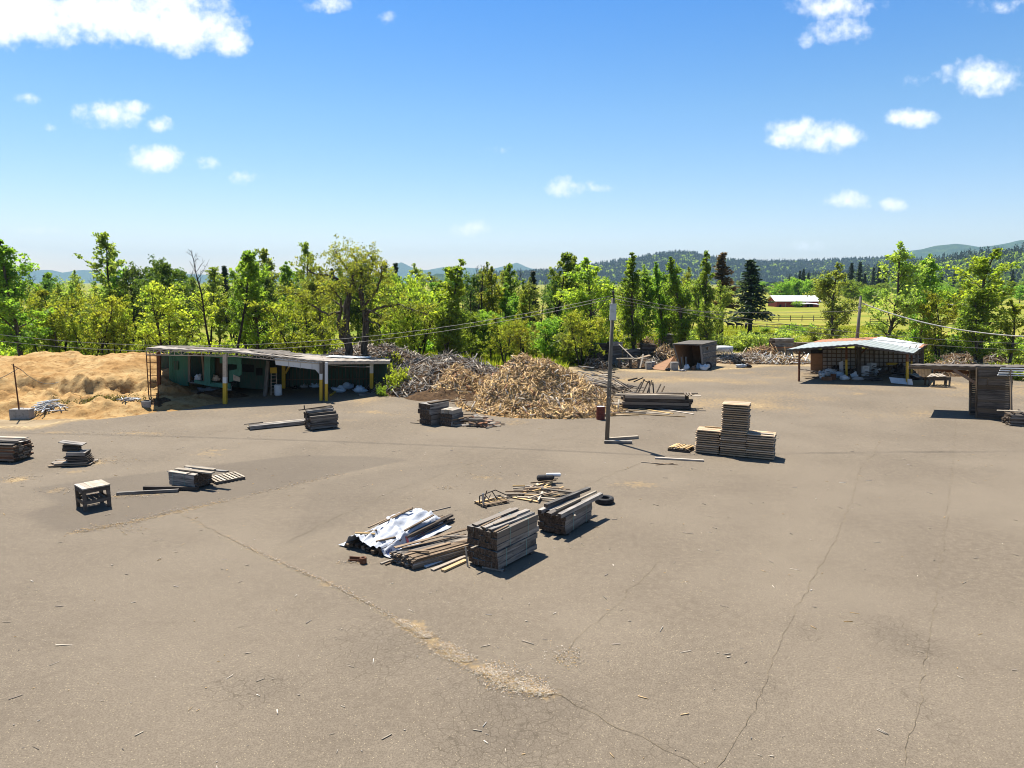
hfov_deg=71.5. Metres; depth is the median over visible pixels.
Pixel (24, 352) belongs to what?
bush
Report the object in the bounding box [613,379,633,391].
rough offcut
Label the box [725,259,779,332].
conifer
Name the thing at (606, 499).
car tyre
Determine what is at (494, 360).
grass
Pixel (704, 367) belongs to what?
plastic bag
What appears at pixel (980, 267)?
cottonwood tree
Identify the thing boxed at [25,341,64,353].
bush
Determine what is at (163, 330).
cottonwood tree
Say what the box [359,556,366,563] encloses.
rusty collar
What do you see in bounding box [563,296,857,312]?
overhead wire
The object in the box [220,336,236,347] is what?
bush
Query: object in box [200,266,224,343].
slender tree
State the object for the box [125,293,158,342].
cottonwood tree
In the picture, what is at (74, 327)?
ash tree
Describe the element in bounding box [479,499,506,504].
wooden board
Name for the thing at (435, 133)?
sky
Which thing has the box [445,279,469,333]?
broadleaf tree
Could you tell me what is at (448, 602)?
bright splinters
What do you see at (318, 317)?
broadleaf tree
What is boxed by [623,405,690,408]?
heavy timber
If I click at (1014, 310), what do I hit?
cottonwood tree
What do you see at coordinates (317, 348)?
bush
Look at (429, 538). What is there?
wooden board
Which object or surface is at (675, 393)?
wooden board
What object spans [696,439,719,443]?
wooden pallet
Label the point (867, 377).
junk bundle
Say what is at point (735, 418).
wooden pallet
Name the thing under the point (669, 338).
timber stack
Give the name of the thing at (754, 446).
wooden pallet
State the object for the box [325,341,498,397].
grey scrap heap
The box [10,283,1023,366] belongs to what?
ground
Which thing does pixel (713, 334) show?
bramble bush
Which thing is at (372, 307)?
ash tree
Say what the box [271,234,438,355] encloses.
oak tree
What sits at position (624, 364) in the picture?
scrap heap
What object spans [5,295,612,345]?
overhead wire
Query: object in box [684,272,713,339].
cottonwood tree
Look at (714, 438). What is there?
wooden pallet
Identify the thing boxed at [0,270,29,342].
cottonwood tree
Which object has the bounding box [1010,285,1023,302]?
broadleaf tree
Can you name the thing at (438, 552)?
thin board
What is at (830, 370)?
junk bundle
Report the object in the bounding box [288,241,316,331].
slender tree
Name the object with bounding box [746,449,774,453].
wooden pallet
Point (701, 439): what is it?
wooden pallet
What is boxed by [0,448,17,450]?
wooden board
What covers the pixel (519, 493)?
wood stick
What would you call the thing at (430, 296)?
ash tree
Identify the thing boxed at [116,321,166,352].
ash tree
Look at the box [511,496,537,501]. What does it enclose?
wood stick
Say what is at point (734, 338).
bramble bush
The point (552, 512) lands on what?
wooden board
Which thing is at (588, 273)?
cottonwood tree
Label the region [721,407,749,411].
wooden pallet
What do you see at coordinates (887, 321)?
field fence
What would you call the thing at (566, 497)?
wooden board
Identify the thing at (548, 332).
broadleaf tree
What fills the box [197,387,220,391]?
plastic bag
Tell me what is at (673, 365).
cabinet
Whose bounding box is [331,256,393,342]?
broadleaf tree
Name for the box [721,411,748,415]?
wooden pallet
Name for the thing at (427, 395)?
mulch mound
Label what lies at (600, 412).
oil drum
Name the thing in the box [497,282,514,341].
poplar tree
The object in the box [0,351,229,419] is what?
sawdust heap
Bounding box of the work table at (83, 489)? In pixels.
[74,479,111,511]
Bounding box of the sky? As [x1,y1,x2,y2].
[0,0,1023,275]
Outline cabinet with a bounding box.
[670,362,678,369]
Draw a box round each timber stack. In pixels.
[586,343,608,362]
[606,341,622,364]
[621,348,640,359]
[640,344,655,356]
[658,334,673,348]
[769,338,793,355]
[793,342,810,353]
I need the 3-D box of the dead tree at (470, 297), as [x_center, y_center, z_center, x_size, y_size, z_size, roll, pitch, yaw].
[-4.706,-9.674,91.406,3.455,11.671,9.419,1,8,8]
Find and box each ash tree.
[0,294,32,317]
[0,324,27,350]
[8,308,68,352]
[12,283,99,351]
[56,293,142,355]
[66,316,105,355]
[86,306,133,355]
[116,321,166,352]
[133,280,220,353]
[197,288,235,339]
[243,285,341,352]
[341,266,407,339]
[357,292,405,342]
[358,273,452,353]
[381,311,433,351]
[382,290,446,353]
[421,316,467,353]
[478,312,528,364]
[502,318,545,356]
[550,280,623,337]
[565,309,607,366]
[900,287,982,361]
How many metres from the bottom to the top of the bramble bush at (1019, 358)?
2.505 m
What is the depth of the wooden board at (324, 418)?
43.98 m
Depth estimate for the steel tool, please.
29.28 m
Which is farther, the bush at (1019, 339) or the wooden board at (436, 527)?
the bush at (1019, 339)
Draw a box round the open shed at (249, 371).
[146,346,390,403]
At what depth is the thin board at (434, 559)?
22.93 m
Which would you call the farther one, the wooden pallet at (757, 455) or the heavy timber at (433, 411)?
the heavy timber at (433, 411)
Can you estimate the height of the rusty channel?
0.126 m
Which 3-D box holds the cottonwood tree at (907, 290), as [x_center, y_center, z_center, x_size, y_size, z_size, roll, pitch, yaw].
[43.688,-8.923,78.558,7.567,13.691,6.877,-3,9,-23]
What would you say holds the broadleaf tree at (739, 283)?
on the ground at (789, 311)
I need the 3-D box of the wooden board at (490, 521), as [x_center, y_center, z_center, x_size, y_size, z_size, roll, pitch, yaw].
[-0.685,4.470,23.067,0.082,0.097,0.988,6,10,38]
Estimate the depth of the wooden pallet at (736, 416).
36.89 m
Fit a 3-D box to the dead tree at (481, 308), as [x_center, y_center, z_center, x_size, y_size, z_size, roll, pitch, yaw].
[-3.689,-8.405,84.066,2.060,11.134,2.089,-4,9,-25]
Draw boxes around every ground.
[0,352,1023,426]
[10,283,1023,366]
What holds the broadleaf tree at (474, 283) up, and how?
on the ground at (789, 311)
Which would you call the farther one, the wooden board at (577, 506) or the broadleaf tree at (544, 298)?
the broadleaf tree at (544, 298)
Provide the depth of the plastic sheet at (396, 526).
25.04 m
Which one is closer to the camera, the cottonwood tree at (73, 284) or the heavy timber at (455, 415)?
the heavy timber at (455, 415)
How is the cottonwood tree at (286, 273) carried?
on the ground at (789, 311)
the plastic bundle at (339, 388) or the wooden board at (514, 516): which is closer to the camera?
the wooden board at (514, 516)
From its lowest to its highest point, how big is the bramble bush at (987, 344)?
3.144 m
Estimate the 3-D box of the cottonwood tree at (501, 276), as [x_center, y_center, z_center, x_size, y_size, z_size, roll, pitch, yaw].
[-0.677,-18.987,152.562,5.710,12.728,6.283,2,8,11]
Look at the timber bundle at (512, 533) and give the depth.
22.79 m
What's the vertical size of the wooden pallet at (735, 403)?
0.115 m
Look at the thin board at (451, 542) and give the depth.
23.97 m
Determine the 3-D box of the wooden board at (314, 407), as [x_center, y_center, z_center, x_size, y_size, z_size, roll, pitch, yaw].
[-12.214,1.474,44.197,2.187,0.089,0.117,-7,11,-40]
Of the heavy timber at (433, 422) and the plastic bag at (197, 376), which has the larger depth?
the plastic bag at (197, 376)
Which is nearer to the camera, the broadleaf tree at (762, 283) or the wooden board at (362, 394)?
the wooden board at (362, 394)
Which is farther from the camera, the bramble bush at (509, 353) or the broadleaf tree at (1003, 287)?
the broadleaf tree at (1003, 287)
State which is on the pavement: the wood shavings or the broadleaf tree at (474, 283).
the wood shavings
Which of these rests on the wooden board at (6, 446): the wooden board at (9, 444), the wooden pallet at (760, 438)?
the wooden board at (9, 444)
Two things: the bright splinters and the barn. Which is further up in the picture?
the barn
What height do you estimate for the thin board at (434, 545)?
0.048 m
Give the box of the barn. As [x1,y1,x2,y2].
[767,295,820,306]
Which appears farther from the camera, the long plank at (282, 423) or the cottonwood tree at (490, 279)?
the cottonwood tree at (490, 279)
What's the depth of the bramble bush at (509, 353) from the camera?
86.74 m
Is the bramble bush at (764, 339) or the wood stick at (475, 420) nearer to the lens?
the wood stick at (475, 420)
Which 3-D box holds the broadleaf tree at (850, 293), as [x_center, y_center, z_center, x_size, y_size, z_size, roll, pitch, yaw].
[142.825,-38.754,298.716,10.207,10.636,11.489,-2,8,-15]
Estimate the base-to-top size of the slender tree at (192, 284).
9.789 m
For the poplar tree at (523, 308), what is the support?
on the ground at (789, 311)
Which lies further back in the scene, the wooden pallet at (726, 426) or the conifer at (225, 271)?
the conifer at (225, 271)
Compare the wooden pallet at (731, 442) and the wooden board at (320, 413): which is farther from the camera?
the wooden board at (320, 413)
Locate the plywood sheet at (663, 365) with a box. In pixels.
[652,356,675,370]
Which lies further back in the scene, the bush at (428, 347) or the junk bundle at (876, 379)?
the bush at (428, 347)
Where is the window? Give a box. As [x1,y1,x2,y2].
[242,364,261,374]
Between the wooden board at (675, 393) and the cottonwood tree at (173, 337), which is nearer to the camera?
the wooden board at (675, 393)
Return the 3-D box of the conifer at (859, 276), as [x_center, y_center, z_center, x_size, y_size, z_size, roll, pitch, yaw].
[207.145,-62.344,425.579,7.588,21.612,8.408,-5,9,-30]
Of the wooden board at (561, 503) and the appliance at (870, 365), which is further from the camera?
the appliance at (870, 365)
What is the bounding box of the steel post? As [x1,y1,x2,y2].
[11,364,20,408]
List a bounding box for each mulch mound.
[197,389,248,397]
[405,387,474,401]
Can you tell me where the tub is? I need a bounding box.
[645,362,651,368]
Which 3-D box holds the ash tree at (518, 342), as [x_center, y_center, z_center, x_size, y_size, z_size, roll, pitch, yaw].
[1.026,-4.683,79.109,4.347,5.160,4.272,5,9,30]
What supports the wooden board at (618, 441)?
on the pavement
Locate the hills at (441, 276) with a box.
[423,261,870,284]
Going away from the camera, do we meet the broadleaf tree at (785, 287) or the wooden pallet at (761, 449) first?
the wooden pallet at (761, 449)
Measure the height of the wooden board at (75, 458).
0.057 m
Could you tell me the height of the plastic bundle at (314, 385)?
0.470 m
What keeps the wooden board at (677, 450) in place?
on the pavement
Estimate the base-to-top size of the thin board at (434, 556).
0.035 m
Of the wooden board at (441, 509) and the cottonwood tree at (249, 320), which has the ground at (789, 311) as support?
the cottonwood tree at (249, 320)
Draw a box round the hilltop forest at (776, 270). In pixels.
[471,249,922,284]
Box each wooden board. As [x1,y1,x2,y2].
[0,436,28,438]
[0,439,21,441]
[0,443,15,445]
[0,445,18,447]
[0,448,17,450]
[0,453,16,455]
[0,457,19,458]
[0,458,18,460]
[48,463,90,466]
[53,462,87,464]
[58,441,84,445]
[61,440,86,443]
[62,444,79,446]
[63,456,87,457]
[64,457,88,459]
[66,451,86,455]
[66,458,88,460]
[67,460,89,461]
[116,489,178,494]
[143,486,198,490]
[167,470,197,475]
[175,467,214,473]
[184,465,215,470]
[208,469,228,472]
[299,405,331,410]
[306,408,332,412]
[308,411,335,415]
[309,414,337,418]
[309,416,337,420]
[309,420,336,424]
[310,418,337,422]
[310,422,338,426]
[310,425,337,429]
[345,538,359,546]
[355,532,374,534]
[355,541,364,546]
[358,393,374,395]
[368,507,412,527]
[376,536,395,541]
[377,514,452,550]
[378,518,454,555]
[379,508,412,524]
[379,519,447,553]
[394,528,466,548]
[401,533,465,548]
[404,514,433,531]
[404,542,450,555]
[408,550,428,552]
[424,561,442,566]
[427,399,449,403]
[430,555,465,570]
[432,506,450,511]
[441,559,465,571]
[443,536,466,537]
[464,546,468,565]
[472,507,518,526]
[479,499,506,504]
[480,517,500,526]
[481,499,508,505]
[482,509,529,529]
[482,566,504,571]
[488,512,534,530]
[493,515,516,524]
[493,524,508,532]
[517,496,554,499]
[538,501,562,513]
[541,487,573,492]
[544,487,590,506]
[546,497,580,515]
[547,495,579,510]
[555,491,596,510]
[557,492,602,517]
[604,440,631,443]
[609,435,638,439]
[616,393,700,395]
[625,410,668,414]
[630,413,684,416]
[638,393,694,394]
[638,408,673,413]
[655,457,703,461]
[656,408,693,413]
[657,392,697,393]
[668,449,689,452]
[997,410,1023,411]
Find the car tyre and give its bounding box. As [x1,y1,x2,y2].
[595,495,613,504]
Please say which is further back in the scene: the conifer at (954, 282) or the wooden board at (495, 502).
the conifer at (954, 282)
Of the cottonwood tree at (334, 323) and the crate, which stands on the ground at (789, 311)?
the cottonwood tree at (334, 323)
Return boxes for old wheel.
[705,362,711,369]
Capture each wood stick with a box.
[465,419,484,421]
[506,493,536,494]
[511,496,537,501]
[527,492,546,498]
[531,480,555,482]
[541,494,559,496]
[542,489,566,495]
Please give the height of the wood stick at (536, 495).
0.065 m
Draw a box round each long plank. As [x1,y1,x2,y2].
[249,419,304,424]
[249,420,300,425]
[249,420,303,427]
[249,423,303,429]
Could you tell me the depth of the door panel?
71.17 m
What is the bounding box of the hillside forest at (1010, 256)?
[783,242,1023,286]
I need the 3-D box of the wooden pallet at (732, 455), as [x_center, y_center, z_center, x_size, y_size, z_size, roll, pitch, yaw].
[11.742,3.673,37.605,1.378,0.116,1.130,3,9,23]
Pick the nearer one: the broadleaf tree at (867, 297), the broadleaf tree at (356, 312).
the broadleaf tree at (356, 312)
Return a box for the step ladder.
[270,367,276,386]
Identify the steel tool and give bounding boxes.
[479,490,512,506]
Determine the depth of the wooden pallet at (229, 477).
32.74 m
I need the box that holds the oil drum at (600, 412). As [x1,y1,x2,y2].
[596,405,604,419]
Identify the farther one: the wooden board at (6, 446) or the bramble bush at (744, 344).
the bramble bush at (744, 344)
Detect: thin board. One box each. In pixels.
[390,534,459,553]
[396,538,451,553]
[399,535,467,553]
[402,538,461,554]
[402,538,466,556]
[408,539,466,556]
[411,541,466,557]
[411,546,466,561]
[411,548,464,563]
[411,550,464,565]
[411,551,464,566]
[411,552,464,567]
[411,554,465,569]
[413,549,464,563]
[414,543,467,559]
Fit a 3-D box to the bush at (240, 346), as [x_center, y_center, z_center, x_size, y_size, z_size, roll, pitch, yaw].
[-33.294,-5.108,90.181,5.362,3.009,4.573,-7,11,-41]
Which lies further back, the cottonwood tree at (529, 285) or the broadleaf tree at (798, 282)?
the broadleaf tree at (798, 282)
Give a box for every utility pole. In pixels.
[605,291,615,439]
[854,295,861,347]
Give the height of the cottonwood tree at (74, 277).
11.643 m
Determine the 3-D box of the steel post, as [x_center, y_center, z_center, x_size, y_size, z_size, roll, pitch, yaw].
[-32.646,0.505,47.085,0.644,3.718,0.100,0,8,0]
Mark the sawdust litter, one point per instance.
(118, 523)
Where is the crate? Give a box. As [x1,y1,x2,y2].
[821,377,831,380]
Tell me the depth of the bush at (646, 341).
91.25 m
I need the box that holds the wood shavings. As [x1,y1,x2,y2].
[240,543,586,698]
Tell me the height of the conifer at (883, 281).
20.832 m
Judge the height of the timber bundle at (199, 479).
0.650 m
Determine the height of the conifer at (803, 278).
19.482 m
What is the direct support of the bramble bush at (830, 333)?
on the ground at (789, 311)
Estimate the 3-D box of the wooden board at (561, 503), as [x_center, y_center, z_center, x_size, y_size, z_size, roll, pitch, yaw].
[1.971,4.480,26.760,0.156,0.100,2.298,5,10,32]
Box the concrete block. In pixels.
[9,407,34,419]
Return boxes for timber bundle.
[168,468,212,486]
[467,508,538,550]
[467,532,537,568]
[538,500,591,534]
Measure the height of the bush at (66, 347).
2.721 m
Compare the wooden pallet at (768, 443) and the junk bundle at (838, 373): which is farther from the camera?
the junk bundle at (838, 373)
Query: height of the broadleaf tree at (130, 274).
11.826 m
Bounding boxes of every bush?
[0,342,25,355]
[0,343,16,355]
[13,346,41,355]
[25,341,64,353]
[42,342,81,351]
[79,344,112,355]
[118,340,151,352]
[132,341,165,352]
[189,339,214,352]
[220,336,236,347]
[227,339,254,348]
[248,329,285,349]
[272,329,302,352]
[286,329,316,352]
[299,333,335,353]
[327,337,355,352]
[375,382,388,395]
[380,351,403,370]
[383,364,413,390]
[414,328,436,353]
[460,332,488,356]
[485,349,505,355]
[501,331,529,356]
[509,334,541,356]
[529,341,567,357]
[547,331,600,364]
[576,332,618,342]
[596,326,629,348]
[608,327,642,348]
[636,336,658,349]
[642,332,657,343]
[649,331,657,344]
[675,329,699,339]
[701,332,721,344]
[714,335,730,345]
[723,334,744,349]
[730,330,764,350]
[747,332,775,346]
[758,325,770,331]
[760,333,781,342]
[774,327,802,341]
[786,323,800,328]
[790,300,803,306]
[797,322,817,334]
[801,325,825,340]
[816,329,848,339]
[880,329,909,340]
[924,335,965,356]
[924,352,935,363]
[927,354,941,362]
[931,326,967,352]
[958,338,1003,356]
[973,330,1023,355]
[990,343,1023,362]
[1002,362,1023,379]
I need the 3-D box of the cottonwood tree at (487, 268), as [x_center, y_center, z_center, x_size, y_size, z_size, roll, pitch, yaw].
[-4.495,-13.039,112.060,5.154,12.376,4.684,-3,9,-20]
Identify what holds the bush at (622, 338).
on the ground at (789, 311)
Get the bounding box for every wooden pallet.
[211,472,245,483]
[694,450,720,454]
[695,433,719,437]
[695,437,719,441]
[695,441,719,445]
[695,444,719,447]
[695,446,719,449]
[695,448,720,452]
[696,431,719,435]
[696,435,720,439]
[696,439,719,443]
[697,426,720,432]
[719,433,747,437]
[719,444,746,448]
[719,452,746,457]
[720,429,748,433]
[720,430,748,435]
[720,435,746,439]
[720,437,746,442]
[720,440,745,444]
[720,442,747,446]
[720,446,747,450]
[720,448,745,452]
[720,450,746,454]
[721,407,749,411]
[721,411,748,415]
[721,413,749,417]
[721,418,749,422]
[721,420,749,424]
[721,422,749,426]
[721,424,749,428]
[721,426,749,430]
[722,401,750,406]
[722,404,750,408]
[722,409,750,413]
[722,415,750,420]
[746,442,773,446]
[746,446,774,450]
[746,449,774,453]
[746,451,773,455]
[746,452,774,457]
[746,455,774,459]
[747,430,775,437]
[747,435,776,440]
[747,438,774,442]
[747,439,775,444]
[747,444,775,448]
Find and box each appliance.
[861,365,868,375]
[867,363,876,373]
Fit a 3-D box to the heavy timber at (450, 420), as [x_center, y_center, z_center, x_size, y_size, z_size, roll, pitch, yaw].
[-3.566,2.215,45.532,0.296,0.256,1.394,5,10,32]
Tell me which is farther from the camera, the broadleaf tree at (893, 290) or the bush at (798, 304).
the broadleaf tree at (893, 290)
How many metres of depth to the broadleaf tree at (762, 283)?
541.59 m
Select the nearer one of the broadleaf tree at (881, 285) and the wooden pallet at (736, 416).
the wooden pallet at (736, 416)
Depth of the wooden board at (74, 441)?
35.66 m
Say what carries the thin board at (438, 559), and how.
on the thin board at (439, 559)
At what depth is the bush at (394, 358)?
65.83 m
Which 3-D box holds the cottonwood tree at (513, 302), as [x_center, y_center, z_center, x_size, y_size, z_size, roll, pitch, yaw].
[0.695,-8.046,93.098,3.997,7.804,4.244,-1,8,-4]
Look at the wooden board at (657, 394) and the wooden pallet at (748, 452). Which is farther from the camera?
the wooden board at (657, 394)
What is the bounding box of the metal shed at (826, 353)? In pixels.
[787,337,926,384]
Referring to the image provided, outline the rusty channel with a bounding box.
[348,556,359,561]
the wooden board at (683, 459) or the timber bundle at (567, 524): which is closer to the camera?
the timber bundle at (567, 524)
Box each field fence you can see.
[744,323,828,328]
[753,315,848,320]
[870,319,1013,325]
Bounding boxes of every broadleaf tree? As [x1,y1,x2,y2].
[0,316,39,350]
[23,275,66,328]
[90,261,168,345]
[130,254,204,345]
[150,267,202,324]
[218,267,287,348]
[273,270,314,333]
[287,281,342,337]
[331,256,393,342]
[366,273,410,329]
[427,301,471,355]
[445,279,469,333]
[458,309,489,357]
[459,271,495,329]
[473,309,507,357]
[527,316,563,357]
[536,278,581,334]
[583,277,618,332]
[736,280,747,292]
[758,282,767,290]
[767,282,779,294]
[768,281,794,294]
[784,277,810,294]
[801,279,814,294]
[808,281,826,296]
[840,279,863,301]
[858,286,885,306]
[873,282,891,295]
[888,282,899,292]
[941,287,958,299]
[947,289,967,302]
[998,286,1016,303]
[1004,281,1021,293]
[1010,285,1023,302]
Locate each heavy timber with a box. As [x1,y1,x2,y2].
[419,400,436,407]
[426,401,448,409]
[426,406,448,414]
[427,413,440,419]
[427,419,439,424]
[448,412,462,417]
[448,415,464,421]
[449,408,461,413]
[622,401,688,405]
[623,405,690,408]
[625,395,684,398]
[625,398,692,402]
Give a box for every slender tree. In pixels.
[20,281,35,309]
[26,284,54,343]
[42,272,63,301]
[72,231,126,347]
[104,256,129,301]
[187,278,200,340]
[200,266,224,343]
[225,250,266,354]
[254,248,280,349]
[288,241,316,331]
[338,293,354,331]
[428,281,437,323]
[442,266,454,282]
[503,263,520,303]
[545,252,579,316]
[557,255,580,338]
[602,285,616,332]
[691,291,702,330]
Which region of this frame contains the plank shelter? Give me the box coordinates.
[908,363,1023,419]
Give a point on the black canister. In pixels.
(548, 476)
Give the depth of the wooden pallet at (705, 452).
37.75 m
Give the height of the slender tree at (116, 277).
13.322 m
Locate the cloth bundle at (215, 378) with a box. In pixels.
[212,374,220,380]
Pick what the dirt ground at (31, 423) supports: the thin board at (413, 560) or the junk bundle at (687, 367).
the junk bundle at (687, 367)
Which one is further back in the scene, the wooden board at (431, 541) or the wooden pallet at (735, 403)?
the wooden pallet at (735, 403)
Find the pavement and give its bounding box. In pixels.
[0,365,1023,767]
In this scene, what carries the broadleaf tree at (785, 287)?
on the ground at (789, 311)
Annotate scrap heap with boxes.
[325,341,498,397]
[419,352,626,419]
[584,356,613,369]
[613,355,661,367]
[639,341,676,361]
[716,347,779,364]
[716,349,735,357]
[745,343,786,356]
[756,351,809,364]
[905,356,993,376]
[934,346,1023,364]
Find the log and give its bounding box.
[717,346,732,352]
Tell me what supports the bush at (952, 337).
on the dirt ground at (31, 423)
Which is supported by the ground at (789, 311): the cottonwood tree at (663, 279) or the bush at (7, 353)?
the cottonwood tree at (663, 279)
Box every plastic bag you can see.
[194,373,201,379]
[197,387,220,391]
[699,364,708,369]
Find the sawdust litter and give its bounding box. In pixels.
[0,410,692,563]
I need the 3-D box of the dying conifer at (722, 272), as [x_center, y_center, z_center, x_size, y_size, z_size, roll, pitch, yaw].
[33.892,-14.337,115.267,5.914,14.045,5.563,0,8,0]
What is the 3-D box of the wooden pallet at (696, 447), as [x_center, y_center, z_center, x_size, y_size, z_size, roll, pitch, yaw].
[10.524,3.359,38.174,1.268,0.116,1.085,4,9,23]
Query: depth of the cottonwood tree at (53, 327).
76.56 m
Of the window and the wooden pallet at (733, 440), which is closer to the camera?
the wooden pallet at (733, 440)
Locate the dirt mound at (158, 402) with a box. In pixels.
[149,397,170,406]
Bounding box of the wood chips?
[1,394,1017,767]
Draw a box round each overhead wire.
[2,299,608,351]
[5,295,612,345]
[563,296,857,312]
[614,295,1023,343]
[617,299,1010,349]
[861,302,1023,336]
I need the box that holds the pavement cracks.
[181,419,956,767]
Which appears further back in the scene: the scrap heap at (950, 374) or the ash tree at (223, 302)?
the ash tree at (223, 302)
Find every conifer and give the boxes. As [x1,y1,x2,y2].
[219,265,233,327]
[330,268,336,322]
[392,263,399,330]
[530,271,541,326]
[709,252,740,337]
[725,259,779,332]
[801,269,806,290]
[845,263,854,292]
[854,262,864,295]
[862,273,867,283]
[869,267,875,287]
[872,267,882,296]
[882,264,890,294]
[950,271,957,290]
[1008,269,1015,280]
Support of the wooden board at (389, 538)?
on the plastic sheet at (396, 526)
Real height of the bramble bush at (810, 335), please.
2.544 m
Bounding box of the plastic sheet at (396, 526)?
[339,508,451,557]
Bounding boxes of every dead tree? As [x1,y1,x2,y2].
[187,249,212,353]
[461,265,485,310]
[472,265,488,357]
[538,280,548,333]
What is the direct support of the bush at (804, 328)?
on the ground at (789, 311)
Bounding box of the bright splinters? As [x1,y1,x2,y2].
[30,474,1002,752]
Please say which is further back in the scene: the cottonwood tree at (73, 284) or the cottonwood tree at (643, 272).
the cottonwood tree at (643, 272)
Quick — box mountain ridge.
[883,240,1023,259]
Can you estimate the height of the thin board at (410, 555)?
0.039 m
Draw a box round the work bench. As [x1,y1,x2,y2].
[924,376,950,385]
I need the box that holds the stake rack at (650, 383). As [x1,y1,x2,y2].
[635,379,664,392]
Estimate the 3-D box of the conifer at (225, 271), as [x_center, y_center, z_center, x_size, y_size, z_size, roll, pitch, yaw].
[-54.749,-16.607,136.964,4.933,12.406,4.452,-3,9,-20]
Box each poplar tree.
[429,259,484,357]
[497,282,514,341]
[516,289,529,339]
[518,280,536,323]
[616,252,648,348]
[648,262,669,346]
[658,256,701,341]
[691,250,723,342]
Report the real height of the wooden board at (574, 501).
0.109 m
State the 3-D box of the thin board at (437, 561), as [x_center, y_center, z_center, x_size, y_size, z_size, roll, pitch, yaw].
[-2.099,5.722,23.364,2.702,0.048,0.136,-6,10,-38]
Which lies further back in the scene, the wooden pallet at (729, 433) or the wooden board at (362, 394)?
the wooden board at (362, 394)
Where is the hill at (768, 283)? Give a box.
[734,259,1019,285]
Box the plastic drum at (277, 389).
[274,384,281,395]
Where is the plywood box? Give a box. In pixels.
[672,340,717,368]
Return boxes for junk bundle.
[683,364,689,369]
[735,364,746,367]
[825,368,836,375]
[832,371,843,375]
[840,375,849,379]
[852,376,863,380]
[863,376,876,379]
[870,378,882,380]
[877,369,891,374]
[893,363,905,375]
[910,373,923,379]
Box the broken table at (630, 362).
[616,355,650,367]
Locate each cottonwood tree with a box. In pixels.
[0,239,54,355]
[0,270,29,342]
[40,311,74,352]
[49,282,70,346]
[53,282,90,345]
[56,283,94,346]
[59,270,86,305]
[66,321,84,352]
[75,281,113,340]
[118,324,134,352]
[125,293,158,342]
[143,266,172,333]
[153,316,168,351]
[162,312,189,352]
[181,278,206,340]
[202,272,232,346]
[224,286,248,354]
[227,250,285,348]
[274,321,293,350]
[277,261,301,332]
[293,266,339,353]
[324,280,342,337]
[377,317,400,346]
[405,263,429,300]
[425,272,441,321]
[432,280,447,315]
[473,266,503,334]
[474,261,499,314]
[497,266,520,314]
[506,293,531,333]
[517,277,542,338]
[550,315,581,363]
[557,257,620,340]
[610,276,639,324]
[613,286,643,336]
[627,272,658,347]
[638,264,654,320]
[650,271,669,327]
[653,278,688,333]
[657,281,690,343]
[679,267,703,318]
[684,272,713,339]
[708,280,737,339]
[802,262,874,347]
[863,241,935,339]
[900,253,952,342]
[937,247,1019,362]
[947,285,1004,361]
[991,299,1023,363]
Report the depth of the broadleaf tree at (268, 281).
82.75 m
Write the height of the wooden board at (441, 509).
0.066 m
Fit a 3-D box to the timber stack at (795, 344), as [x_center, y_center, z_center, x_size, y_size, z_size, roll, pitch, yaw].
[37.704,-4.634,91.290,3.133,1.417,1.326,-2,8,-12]
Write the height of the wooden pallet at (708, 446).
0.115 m
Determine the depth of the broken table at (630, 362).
75.42 m
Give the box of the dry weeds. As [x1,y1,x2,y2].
[50,392,145,403]
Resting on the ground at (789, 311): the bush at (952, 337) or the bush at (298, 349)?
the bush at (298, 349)
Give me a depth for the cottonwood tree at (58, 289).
100.46 m
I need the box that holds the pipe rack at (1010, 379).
[997,368,1023,411]
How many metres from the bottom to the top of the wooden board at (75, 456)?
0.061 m
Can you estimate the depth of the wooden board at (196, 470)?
31.47 m
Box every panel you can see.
[810,354,821,372]
[839,361,842,371]
[889,377,906,384]
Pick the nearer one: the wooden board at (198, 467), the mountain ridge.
the wooden board at (198, 467)
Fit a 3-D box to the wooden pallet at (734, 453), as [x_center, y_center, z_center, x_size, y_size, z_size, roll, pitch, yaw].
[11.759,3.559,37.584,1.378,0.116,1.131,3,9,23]
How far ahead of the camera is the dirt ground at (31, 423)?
73.70 m
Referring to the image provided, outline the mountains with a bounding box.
[16,262,537,282]
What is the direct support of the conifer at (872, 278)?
on the ground at (789, 311)
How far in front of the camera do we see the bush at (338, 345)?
89.68 m
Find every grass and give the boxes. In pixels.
[151,340,658,368]
[617,325,950,351]
[925,356,1023,364]
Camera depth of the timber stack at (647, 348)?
82.85 m
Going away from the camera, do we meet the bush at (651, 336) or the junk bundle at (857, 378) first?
the junk bundle at (857, 378)
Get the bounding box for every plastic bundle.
[309,383,318,387]
[331,385,345,391]
[343,382,353,388]
[352,385,368,392]
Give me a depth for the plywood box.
76.40 m
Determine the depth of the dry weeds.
51.20 m
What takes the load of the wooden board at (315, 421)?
on the wooden board at (325, 422)
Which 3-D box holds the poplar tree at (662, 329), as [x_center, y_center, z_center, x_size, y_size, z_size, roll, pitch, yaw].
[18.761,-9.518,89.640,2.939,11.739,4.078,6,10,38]
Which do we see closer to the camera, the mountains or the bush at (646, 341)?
the bush at (646, 341)
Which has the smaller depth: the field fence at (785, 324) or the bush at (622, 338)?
the bush at (622, 338)
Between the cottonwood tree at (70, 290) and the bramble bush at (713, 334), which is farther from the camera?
the bramble bush at (713, 334)
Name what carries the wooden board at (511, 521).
on the timber bundle at (512, 533)
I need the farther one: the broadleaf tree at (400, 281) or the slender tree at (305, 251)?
the broadleaf tree at (400, 281)
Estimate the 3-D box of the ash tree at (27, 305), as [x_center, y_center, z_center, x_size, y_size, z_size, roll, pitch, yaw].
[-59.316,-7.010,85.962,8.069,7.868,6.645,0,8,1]
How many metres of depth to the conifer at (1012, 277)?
573.23 m
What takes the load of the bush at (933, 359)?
on the dirt ground at (31, 423)
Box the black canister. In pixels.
[537,473,560,482]

